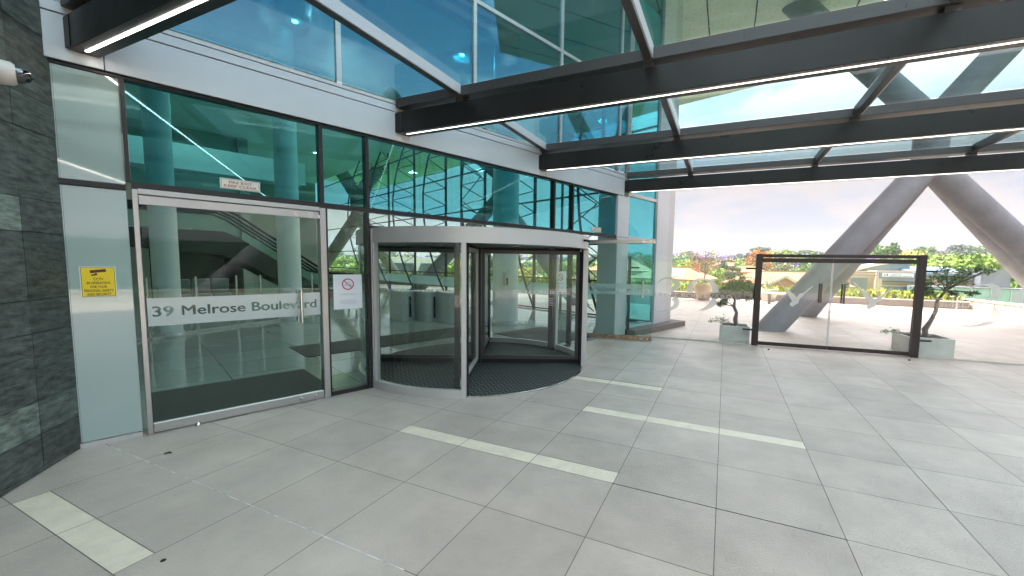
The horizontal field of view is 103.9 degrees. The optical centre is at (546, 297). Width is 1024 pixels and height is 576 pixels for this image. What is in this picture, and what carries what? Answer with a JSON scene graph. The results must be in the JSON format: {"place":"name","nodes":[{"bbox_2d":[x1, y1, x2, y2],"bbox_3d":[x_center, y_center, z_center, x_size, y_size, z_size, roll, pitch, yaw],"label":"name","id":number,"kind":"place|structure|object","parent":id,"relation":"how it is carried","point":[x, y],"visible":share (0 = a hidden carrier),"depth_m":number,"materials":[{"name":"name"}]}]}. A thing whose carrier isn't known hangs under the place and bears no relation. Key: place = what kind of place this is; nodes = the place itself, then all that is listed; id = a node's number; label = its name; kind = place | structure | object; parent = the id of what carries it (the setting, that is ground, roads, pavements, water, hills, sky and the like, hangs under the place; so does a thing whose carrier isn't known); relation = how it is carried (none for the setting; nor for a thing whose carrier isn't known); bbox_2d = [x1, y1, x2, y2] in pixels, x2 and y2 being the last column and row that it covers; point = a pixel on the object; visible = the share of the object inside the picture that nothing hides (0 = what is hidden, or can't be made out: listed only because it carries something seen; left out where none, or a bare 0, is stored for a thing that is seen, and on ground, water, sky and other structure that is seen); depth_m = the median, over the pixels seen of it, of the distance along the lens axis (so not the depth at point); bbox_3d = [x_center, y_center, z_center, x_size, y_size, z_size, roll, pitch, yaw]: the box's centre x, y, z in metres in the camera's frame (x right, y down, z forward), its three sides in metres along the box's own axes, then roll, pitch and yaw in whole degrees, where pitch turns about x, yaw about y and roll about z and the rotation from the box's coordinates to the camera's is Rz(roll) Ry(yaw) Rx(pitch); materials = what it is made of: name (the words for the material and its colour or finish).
{"place":"outdoors","nodes":[
{"label":"outdoors","id":0,"kind":"place"},
{"bbox_2d":[181,279,191,307],"bbox_3d":[-12.059,-0.127,13.179,0.520,0.943,0.500,6,7,44],"label":"lounge seat","id":1,"kind":"object","parent":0,"point":[185,288],"visible":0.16,"depth_m":13.35,"materials":[{"name":"grey"}]},
{"bbox_2d":[133,281,643,431],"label":"lobby floor","id":2,"kind":"structure","parent":0,"point":[220,355],"depth_m":7.86,"materials":[{"name":"grey tile"}]},
{"bbox_2d":[139,86,184,338],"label":"lobby column","id":3,"kind":"structure","parent":2,"relation":"on","point":[159,170],"depth_m":8.02,"materials":[{"name":"paint"}]},
{"bbox_2d":[191,278,212,306],"bbox_3d":[-11.892,-0.175,13.781,0.520,0.943,0.500,6,7,44],"label":"lounge seat","id":4,"kind":"object","parent":2,"relation":"on","point":[204,288],"visible":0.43,"depth_m":13.87,"materials":[{"name":"grey"}]},
{"bbox_2d":[211,278,231,295],"bbox_3d":[-11.654,-0.216,14.314,0.520,0.943,0.500,6,7,44],"label":"lounge seat","id":5,"kind":"object","parent":2,"relation":"on","point":[219,286],"visible":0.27,"depth_m":14.35,"materials":[{"name":"grey"}]},
{"bbox_2d":[136,273,313,341],"bbox_3d":[-7.744,0.092,9.628,0.710,1.245,6.664,2,5,15],"label":"lobby balustrade","id":6,"kind":"object","parent":2,"relation":"on","point":[150,337],"visible":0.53,"depth_m":9.09,"materials":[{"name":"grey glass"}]},
{"bbox_2d":[127,205,333,290],"bbox_3d":[-12.796,-1.661,16.870,1.010,3.632,7.548,6,7,44],"label":"escalator","id":7,"kind":"object","parent":2,"relation":"on","point":[231,223],"visible":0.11,"depth_m":16.61,"materials":[{"name":"grey"}]},
{"bbox_2d":[127,199,352,297],"bbox_3d":[-11.574,-1.542,15.694,1.010,3.632,7.548,6,7,44],"label":"escalator","id":8,"kind":"object","parent":2,"relation":"on","point":[234,248],"visible":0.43,"depth_m":14.88,"materials":[{"name":"grey metal"}]},
{"bbox_2d":[151,369,333,426],"bbox_3d":[-3.763,1.168,4.951,1.370,0.010,1.680,6,7,44],"label":"door mat","id":9,"kind":"object","parent":2,"relation":"on","point":[180,402],"depth_m":4.87,"materials":[{"name":"black carpet"}]},
{"bbox_2d":[269,61,301,320],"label":"lobby column","id":10,"kind":"structure","parent":2,"relation":"on","point":[284,137],"depth_m":10.59,"materials":[{"name":"paint"}]},
{"bbox_2d":[347,161,363,277],"bbox_3d":[-11.352,-4.813,23.994,0.100,8.490,1.215,6,7,44],"label":"bowstring truss","id":11,"kind":"object","parent":2,"relation":"on","point":[349,197],"visible":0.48,"depth_m":23.77,"materials":[{"name":"grey metal"}]},
{"bbox_2d":[80,0,660,299],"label":"lobby interior","id":12,"kind":"object","parent":2,"relation":"on","point":[212,143],"visible":0.21,"depth_m":18.64,"materials":[{"name":"white"}]},
{"bbox_2d":[289,327,469,356],"bbox_3d":[-3.106,0.877,8.546,1.100,0.010,3.900,6,7,44],"label":"door mat","id":13,"kind":"object","parent":2,"relation":"on","point":[311,350],"depth_m":8.14,"materials":[{"name":"black carpet"}]},
{"bbox_2d":[369,152,390,289],"bbox_3d":[-9.246,-4.608,21.968,0.100,8.490,1.215,6,7,44],"label":"bowstring truss","id":14,"kind":"object","parent":2,"relation":"on","point":[389,255],"visible":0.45,"depth_m":22.17,"materials":[{"name":"grey metal"}]},
{"bbox_2d":[389,289,414,320],"bbox_3d":[-4.120,0.210,11.393,0.970,0.827,0.426,6,7,44],"label":"turnstile","id":15,"kind":"object","parent":2,"relation":"on","point":[404,310],"visible":0.85,"depth_m":11.13,"materials":[{"name":"grey"}]},
{"bbox_2d":[392,147,416,289],"bbox_3d":[-7.140,-4.404,19.941,0.100,8.490,1.215,6,7,44],"label":"bowstring truss","id":16,"kind":"object","parent":2,"relation":"on","point":[413,209],"visible":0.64,"depth_m":20.12,"materials":[{"name":"grey metal"}]},
{"bbox_2d":[412,290,438,321],"bbox_3d":[-3.441,0.225,11.349,0.970,0.827,0.426,6,7,44],"label":"turnstile","id":17,"kind":"object","parent":2,"relation":"on","point":[425,306],"visible":0.72,"depth_m":11.05,"materials":[{"name":"grey"}]},
{"bbox_2d":[422,153,447,290],"bbox_3d":[-5.033,-4.199,17.915,0.100,8.490,1.215,6,7,44],"label":"bowstring truss","id":18,"kind":"object","parent":2,"relation":"on","point":[445,188],"visible":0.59,"depth_m":18.13,"materials":[{"name":"grey metal"}]},
{"bbox_2d":[436,291,460,323],"bbox_3d":[-2.729,0.259,11.080,0.970,0.827,0.426,6,7,44],"label":"turnstile","id":19,"kind":"object","parent":2,"relation":"on","point":[444,312],"visible":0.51,"depth_m":10.86,"materials":[{"name":"grey metal"}]},
{"bbox_2d":[460,161,480,289],"bbox_3d":[-3.195,-4.069,16.730,1.460,8.490,0.060,6,7,44],"label":"brace frame","id":20,"kind":"object","parent":2,"relation":"on","point":[460,210],"visible":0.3,"depth_m":17.07,"materials":[{"name":"grey metal"}]},
{"bbox_2d":[460,129,486,260],"bbox_3d":[-2.927,-3.994,15.888,0.100,8.490,1.215,6,7,44],"label":"bowstring truss","id":21,"kind":"object","parent":2,"relation":"on","point":[484,180],"visible":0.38,"depth_m":15.88,"materials":[{"name":"grey metal"}]},
{"bbox_2d":[324,10,661,321],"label":"end glazing","id":22,"kind":"structure","parent":2,"relation":"on","point":[535,287],"depth_m":17.23,"materials":[{"name":"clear glass"}]},
{"bbox_2d":[492,132,518,325],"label":"lobby column","id":23,"kind":"structure","parent":2,"relation":"on","point":[505,196],"depth_m":10.43,"materials":[{"name":"paint"}]},
{"bbox_2d":[503,272,507,285],"bbox_3d":[-1.056,-0.472,10.218,0.126,0.340,0.100,6,7,44],"label":"dispenser","id":24,"kind":"object","parent":23,"relation":"attached to","point":[505,278],"visible":1,"depth_m":10.18,"materials":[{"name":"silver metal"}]},
{"bbox_2d":[518,178,536,308],"bbox_3d":[-0.821,-3.790,13.862,0.100,8.490,1.215,6,7,44],"label":"bowstring truss","id":25,"kind":"object","parent":2,"relation":"on","point":[533,274],"visible":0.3,"depth_m":14.29,"materials":[{"name":"grey metal"}]},
{"bbox_2d":[495,327,587,342],"bbox_3d":[-0.043,0.864,9.307,1.750,0.010,1.550,6,7,44],"label":"door mat","id":26,"kind":"object","parent":2,"relation":"on","point":[539,333],"depth_m":9.28,"materials":[{"name":"black carpet"}]},
{"bbox_2d":[559,184,596,312],"bbox_3d":[1.017,-3.660,12.677,1.460,8.490,0.061,6,7,44],"label":"brace frame","id":27,"kind":"object","parent":2,"relation":"on","point":[561,256],"visible":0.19,"depth_m":13.19,"materials":[{"name":"grey metal"}]},
{"bbox_2d":[577,188,598,310],"bbox_3d":[1.285,-3.585,11.835,0.100,8.490,1.215,6,7,44],"label":"bowstring truss","id":28,"kind":"object","parent":2,"relation":"on","point":[580,226],"visible":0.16,"depth_m":11.86,"materials":[{"name":"grey"}]},
{"bbox_2d":[330,257,596,278],"bbox_3d":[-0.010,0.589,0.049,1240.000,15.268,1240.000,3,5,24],"label":"ground","id":29,"kind":"structure","parent":0,"point":[531,260],"depth_m":272.68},
{"bbox_2d":[329,256,357,271],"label":"bright green tree","id":30,"kind":"object","parent":29,"relation":"on","point":[341,261],"visible":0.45,"depth_m":97.89,"materials":[{"name":"green plant"}]},
{"bbox_2d":[360,257,469,274],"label":"sloped glass building","id":31,"kind":"structure","parent":29,"relation":"on","point":[423,264],"depth_m":54.81,"materials":[{"name":"white"}]},
{"bbox_2d":[379,263,416,273],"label":"window","id":32,"kind":"structure","parent":31,"relation":"in","point":[399,266],"depth_m":54.52,"materials":[{"name":"grey"}]},
{"bbox_2d":[417,263,453,274],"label":"window","id":33,"kind":"structure","parent":31,"relation":"in","point":[423,266],"depth_m":55.19,"materials":[{"name":"grey"}]},
{"bbox_2d":[443,261,453,274],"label":"bright green tree","id":34,"kind":"object","parent":29,"relation":"on","point":[450,268],"visible":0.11,"depth_m":55.31,"materials":[{"name":"green plant"}]},
{"bbox_2d":[518,266,531,277],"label":"yellow tree","id":35,"kind":"object","parent":29,"relation":"on","point":[526,273],"visible":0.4,"depth_m":54.62,"materials":[{"name":"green plant"}]},
{"bbox_2d":[524,261,540,275],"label":"green tree","id":36,"kind":"object","parent":29,"relation":"on","point":[529,264],"visible":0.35,"depth_m":114.15,"materials":[{"name":"green plant"}]},
{"bbox_2d":[541,263,575,278],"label":"green tree","id":37,"kind":"object","parent":29,"relation":"on","point":[564,267],"visible":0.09,"depth_m":61.28,"materials":[{"name":"green plant"}]},
{"bbox_2d":[588,256,651,280],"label":"orange roof house","id":38,"kind":"structure","parent":29,"relation":"on","point":[641,269],"depth_m":57.51,"materials":[{"name":"tile"}]},
{"bbox_2d":[635,254,651,259],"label":"green tree","id":39,"kind":"object","parent":29,"relation":"on","point":[646,256],"visible":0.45,"depth_m":235.32,"materials":[{"name":"green plant"}]},
{"bbox_2d":[642,259,651,266],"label":"green tree","id":40,"kind":"object","parent":29,"relation":"on","point":[645,262],"visible":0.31,"depth_m":131.36,"materials":[{"name":"green plant"}]},
{"bbox_2d":[627,263,717,284],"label":"orange roof house","id":41,"kind":"structure","parent":29,"relation":"on","point":[683,274],"depth_m":45.82,"materials":[{"name":"white"}]},
{"bbox_2d":[672,259,689,267],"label":"bright green tree","id":42,"kind":"object","parent":29,"relation":"on","point":[679,263],"visible":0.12,"depth_m":85.48,"materials":[{"name":"green plant"}]},
{"bbox_2d":[673,254,694,262],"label":"green tree","id":43,"kind":"object","parent":29,"relation":"on","point":[682,257],"visible":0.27,"depth_m":154.17,"materials":[{"name":"green plant"}]},
{"bbox_2d":[694,258,716,274],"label":"brown tree","id":44,"kind":"object","parent":29,"relation":"on","point":[702,268],"visible":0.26,"depth_m":69.78,"materials":[{"name":"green plant"}]},
{"bbox_2d":[707,260,728,278],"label":"dark green tree","id":45,"kind":"object","parent":29,"relation":"on","point":[724,265],"visible":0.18,"depth_m":106.63,"materials":[{"name":"green plant"}]},
{"bbox_2d":[707,268,735,284],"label":"bright green tree","id":46,"kind":"object","parent":29,"relation":"on","point":[718,275],"visible":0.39,"depth_m":63.60,"materials":[{"name":"green plant"}]},
{"bbox_2d":[714,254,732,260],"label":"jacaranda tree","id":47,"kind":"object","parent":29,"relation":"on","point":[724,256],"visible":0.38,"depth_m":231.13,"materials":[{"name":"purple plant"}]},
{"bbox_2d":[720,257,743,261],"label":"olive tree","id":48,"kind":"object","parent":29,"relation":"on","point":[734,259],"visible":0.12,"depth_m":122.11,"materials":[{"name":"green plant"}]},
{"bbox_2d":[724,265,741,278],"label":"dark green tree","id":49,"kind":"object","parent":29,"relation":"on","point":[732,268],"visible":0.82,"depth_m":59.44,"materials":[{"name":"green plant"}]},
{"bbox_2d":[734,258,750,266],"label":"bright green tree","id":50,"kind":"object","parent":29,"relation":"on","point":[738,262],"visible":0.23,"depth_m":94.07,"materials":[{"name":"green plant"}]},
{"bbox_2d":[724,265,764,278],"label":"orange roof house","id":51,"kind":"structure","parent":29,"relation":"on","point":[744,270],"depth_m":79.26,"materials":[{"name":"tile"}]},
{"bbox_2d":[744,249,772,268],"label":"orange tree","id":52,"kind":"object","parent":29,"relation":"on","point":[751,262],"visible":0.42,"depth_m":86.20,"materials":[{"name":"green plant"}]},
{"bbox_2d":[766,265,788,270],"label":"olive tree","id":53,"kind":"object","parent":29,"relation":"on","point":[779,268],"visible":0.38,"depth_m":75.61,"materials":[{"name":"green plant"}]},
{"bbox_2d":[768,248,794,264],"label":"bright green tree","id":54,"kind":"object","parent":29,"relation":"on","point":[785,251],"visible":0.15,"depth_m":160.85,"materials":[{"name":"green plant"}]},
{"bbox_2d":[769,252,801,270],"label":"olive tree","id":55,"kind":"object","parent":29,"relation":"on","point":[786,264],"visible":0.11,"depth_m":102.52,"materials":[{"name":"green plant"}]},
{"bbox_2d":[723,271,855,287],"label":"orange roof house","id":56,"kind":"structure","parent":29,"relation":"on","point":[787,278],"depth_m":53.30,"materials":[{"name":"tile"}]},
{"bbox_2d":[796,264,810,271],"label":"green tree","id":57,"kind":"object","parent":29,"relation":"on","point":[804,269],"visible":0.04,"depth_m":67.51,"materials":[{"name":"green plant"}]},
{"bbox_2d":[790,252,823,270],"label":"green tree","id":58,"kind":"object","parent":29,"relation":"on","point":[811,264],"visible":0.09,"depth_m":118.09,"materials":[{"name":"green plant"}]},
{"bbox_2d":[870,242,901,258],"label":"green tree","id":59,"kind":"object","parent":29,"relation":"on","point":[892,249],"visible":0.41,"depth_m":104.64,"materials":[{"name":"green plant"}]},
{"bbox_2d":[887,249,927,258],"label":"yellow tree","id":60,"kind":"object","parent":29,"relation":"on","point":[912,251],"visible":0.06,"depth_m":109.25,"materials":[{"name":"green plant"}]},
{"bbox_2d":[913,246,936,255],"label":"green tree","id":61,"kind":"object","parent":29,"relation":"on","point":[931,249],"visible":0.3,"depth_m":157.78,"materials":[{"name":"green plant"}]},
{"bbox_2d":[906,252,945,265],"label":"bright green tree","id":62,"kind":"object","parent":29,"relation":"on","point":[932,256],"visible":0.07,"depth_m":86.85,"materials":[{"name":"green plant"}]},
{"bbox_2d":[848,264,1023,303],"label":"medical office","id":63,"kind":"structure","parent":29,"relation":"on","point":[887,276],"depth_m":48.19,"materials":[{"name":"grey"}]},
{"bbox_2d":[849,278,867,289],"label":"wing window","id":64,"kind":"structure","parent":63,"relation":"in","point":[861,282],"depth_m":50.16,"materials":[{"name":"grey"}]},
{"bbox_2d":[882,286,906,289],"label":"window","id":65,"kind":"structure","parent":63,"relation":"in","point":[887,287],"depth_m":48.91,"materials":[{"name":"grey"}]},
{"bbox_2d":[930,250,950,256],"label":"olive tree","id":66,"kind":"object","parent":29,"relation":"on","point":[941,253],"visible":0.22,"depth_m":164.57,"materials":[{"name":"green plant"}]},
{"bbox_2d":[913,256,979,268],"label":"bright green tree","id":67,"kind":"object","parent":29,"relation":"on","point":[954,262],"visible":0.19,"depth_m":57.83,"materials":[{"name":"green plant"}]},
{"bbox_2d":[946,244,976,252],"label":"dark green tree","id":68,"kind":"object","parent":29,"relation":"on","point":[955,247],"visible":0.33,"depth_m":193.58,"materials":[{"name":"green plant"}]},
{"bbox_2d":[951,245,987,253],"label":"green tree","id":69,"kind":"object","parent":29,"relation":"on","point":[980,249],"visible":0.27,"depth_m":189.76,"materials":[{"name":"green plant"}]},
{"bbox_2d":[937,252,1017,287],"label":"bright green tree","id":70,"kind":"object","parent":29,"relation":"on","point":[988,262],"visible":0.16,"depth_m":57.55,"materials":[{"name":"green plant"}]},
{"bbox_2d":[985,253,1021,287],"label":"green tree","id":71,"kind":"object","parent":29,"relation":"on","point":[1012,281],"visible":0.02,"depth_m":63.61,"materials":[{"name":"green plant"}]},
{"bbox_2d":[0,281,1023,575],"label":"paving","id":72,"kind":"structure","parent":0,"point":[410,529],"depth_m":3.13,"materials":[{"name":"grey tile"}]},
{"bbox_2d":[0,0,82,497],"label":"slate wall","id":73,"kind":"structure","parent":72,"relation":"on","point":[40,432],"depth_m":2.99,"materials":[{"name":"black stone"}]},
{"bbox_2d":[0,59,33,85],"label":"surveillance camera","id":74,"kind":"object","parent":73,"relation":"attached to","point":[11,74],"visible":1,"depth_m":2.69,"materials":[{"name":"beige plastic"}]},
{"bbox_2d":[195,414,247,425],"bbox_3d":[-3.333,1.242,4.103,0.051,0.030,0.426,6,7,44],"label":"floor guide","id":75,"kind":"object","parent":72,"relation":"on","point":[198,423],"visible":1,"depth_m":4.05,"materials":[{"name":"silver metal"}]},
{"bbox_2d":[111,446,403,569],"bbox_3d":[-2.290,1.382,2.821,3.330,0.003,0.005,3,5,24],"label":"paving joint","id":76,"kind":"object","parent":72,"relation":"on","point":[268,512],"visible":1,"depth_m":2.58,"materials":[{"name":"grey concrete"}]},
{"bbox_2d":[328,167,399,273],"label":"diagonal column","id":77,"kind":"structure","parent":72,"relation":"on","point":[340,240],"depth_m":29.61,"materials":[{"name":"concrete"}]},
{"bbox_2d":[48,0,684,448],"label":"glass facade","id":78,"kind":"structure","parent":72,"relation":"on","point":[462,42],"depth_m":4.76,"materials":[{"name":"grey"}]},
{"bbox_2d":[79,267,117,297],"bbox_3d":[-3.871,-0.134,3.450,0.006,0.264,0.210,6,7,44],"label":"security notice","id":79,"kind":"object","parent":78,"relation":"attached to","point":[97,281],"visible":1,"depth_m":3.45,"materials":[{"name":"yellow"}]},
{"bbox_2d":[138,195,323,431],"bbox_3d":[-3.173,0.139,4.203,0.184,2.193,1.472,6,7,44],"label":"glass door","id":80,"kind":"structure","parent":78,"relation":"attached to","point":[299,298],"depth_m":4.10,"materials":[{"name":"silver metal"}]},
{"bbox_2d":[220,177,259,192],"bbox_3d":[-3.130,-1.147,4.083,0.014,0.104,0.330,6,7,44],"label":"fire exit sign","id":81,"kind":"object","parent":78,"relation":"attached to","point":[235,184],"visible":1,"depth_m":4.07,"materials":[{"name":"beige plastic"}]},
{"bbox_2d":[39,0,624,195],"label":"metal fascia","id":82,"kind":"structure","parent":78,"relation":"attached to","point":[171,59],"depth_m":4.25,"materials":[{"name":"grey metal"}]},
{"bbox_2d":[333,274,361,309],"bbox_3d":[-2.462,-0.072,4.948,0.007,0.425,0.335,6,7,44],"label":"no smoking sign","id":83,"kind":"object","parent":78,"relation":"attached to","point":[347,291],"visible":1,"depth_m":4.94,"materials":[{"name":"white paper"}]},
{"bbox_2d":[356,226,589,398],"bbox_3d":[-1.097,0.050,6.520,3.639,2.075,3.560,3,5,24],"label":"revolving door","id":84,"kind":"structure","parent":78,"relation":"attached to","point":[482,363],"depth_m":5.88,"materials":[{"name":"silver metal"}]},
{"bbox_2d":[60,0,1023,192],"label":"glass canopy","id":85,"kind":"object","parent":78,"relation":"attached to","point":[893,37],"visible":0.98,"depth_m":4.25,"materials":[{"name":"glass"}]},
{"bbox_2d":[558,271,565,291],"bbox_3d":[0.261,-0.304,7.755,0.007,0.400,0.330,6,7,44],"label":"no smoking sign","id":86,"kind":"object","parent":78,"relation":"attached to","point":[562,280],"visible":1,"depth_m":7.79,"materials":[{"name":"white paper"}]},
{"bbox_2d":[587,240,655,340],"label":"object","id":87,"kind":"structure","parent":78,"relation":"attached to","point":[643,293],"depth_m":8.84,"materials":[{"name":"grey metal"}]},
{"bbox_2d":[409,164,589,305],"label":"diagonal column","id":88,"kind":"structure","parent":72,"relation":"on","point":[542,260],"depth_m":20.56,"materials":[{"name":"concrete"}]},
{"bbox_2d":[329,277,696,298],"bbox_3d":[-4.969,-0.879,27.235,28.840,0.340,1.920,3,5,24],"label":"planter bed","id":89,"kind":"object","parent":72,"relation":"on","point":[679,294],"visible":0.05,"depth_m":26.95,"materials":[{"name":"green plant"}]},
{"bbox_2d":[329,269,965,300],"bbox_3d":[0.106,-1.104,25.335,39.738,0.752,2.930,3,5,24],"label":"ground cover","id":90,"kind":"object","parent":89,"relation":"on","point":[874,293],"visible":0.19,"depth_m":19.07,"materials":[{"name":"green plant"}]},
{"bbox_2d":[626,256,639,334],"bbox_3d":[2.003,-0.026,9.325,0.260,1.860,0.070,3,5,20],"label":"screen post","id":91,"kind":"object","parent":72,"relation":"on","point":[628,320],"visible":0.94,"depth_m":9.33,"materials":[{"name":"grey metal"}]},
{"bbox_2d":[637,256,754,344],"bbox_3d":[3.167,0.021,8.908,2.535,1.875,0.070,3,5,20],"label":"glass screen","id":92,"kind":"object","parent":72,"relation":"on","point":[690,286],"visible":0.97,"depth_m":8.86,"materials":[{"name":"clear glass"}]},
{"bbox_2d":[687,249,723,299],"bbox_3d":[7.739,-1.165,19.913,1.867,2.550,1.781,1,5,-3],"label":"potted tree","id":93,"kind":"object","parent":72,"relation":"on","point":[702,288],"visible":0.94,"depth_m":19.64,"materials":[{"name":"ceramic"}]},
{"bbox_2d":[612,483,846,540],"bbox_3d":[1.163,1.446,2.738,1.470,0.003,0.005,3,5,24],"label":"paving joint","id":94,"kind":"object","parent":72,"relation":"on","point":[733,512],"visible":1,"depth_m":2.69,"materials":[{"name":"black"}]},
{"bbox_2d":[707,272,754,342],"bbox_3d":[4.163,0.183,9.056,1.106,1.560,0.646,3,5,22],"label":"potted tree","id":95,"kind":"object","parent":72,"relation":"on","point":[734,331],"visible":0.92,"depth_m":8.90,"materials":[{"name":"green plant"}]},
{"bbox_2d":[761,276,778,301],"bbox_3d":[10.882,-0.451,19.593,0.855,1.283,0.926,3,5,24],"label":"potted plant","id":96,"kind":"object","parent":72,"relation":"on","point":[768,288],"visible":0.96,"depth_m":19.41,"materials":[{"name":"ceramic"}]},
{"bbox_2d":[766,292,785,303],"bbox_3d":[10.657,0.061,17.942,1.450,0.530,0.450,3,5,24],"label":"terrace bench","id":97,"kind":"object","parent":72,"relation":"on","point":[768,297],"visible":0.34,"depth_m":18.02,"materials":[{"name":"stone"}]},
{"bbox_2d":[742,254,938,357],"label":"glass gate","id":98,"kind":"structure","parent":72,"relation":"on","point":[920,262],"depth_m":7.85,"materials":[{"name":"grey"}]},
{"bbox_2d":[719,294,970,309],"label":"parapet wall","id":99,"kind":"structure","parent":72,"relation":"on","point":[885,302],"depth_m":18.11,"materials":[{"name":"stone"}]},
{"bbox_2d":[759,0,1023,331],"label":"diagonal column","id":100,"kind":"structure","parent":72,"relation":"on","point":[992,225],"depth_m":9.98,"materials":[{"name":"concrete"}]},
{"bbox_2d":[325,0,883,188],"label":"office tower","id":101,"kind":"structure","parent":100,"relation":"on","point":[703,18],"depth_m":11.46,"materials":[{"name":"concrete"}]},
{"bbox_2d":[880,263,995,357],"bbox_3d":[7.580,0.212,7.854,1.726,1.814,0.720,3,5,21],"label":"potted tree","id":102,"kind":"object","parent":72,"relation":"on","point":[940,346],"visible":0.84,"depth_m":7.70,"materials":[{"name":"green plant"}]},
{"bbox_2d":[918,252,1023,365],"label":"glass screen","id":103,"kind":"object","parent":72,"relation":"on","point":[996,294],"visible":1,"depth_m":7.15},
{"bbox_2d":[962,299,1023,316],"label":"parapet wall","id":104,"kind":"structure","parent":72,"relation":"on","point":[1017,311],"depth_m":15.75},
{"bbox_2d":[315,0,1023,257],"label":"sky","id":105,"kind":"structure","parent":0,"point":[796,217],"materials":[{"name":"white"}]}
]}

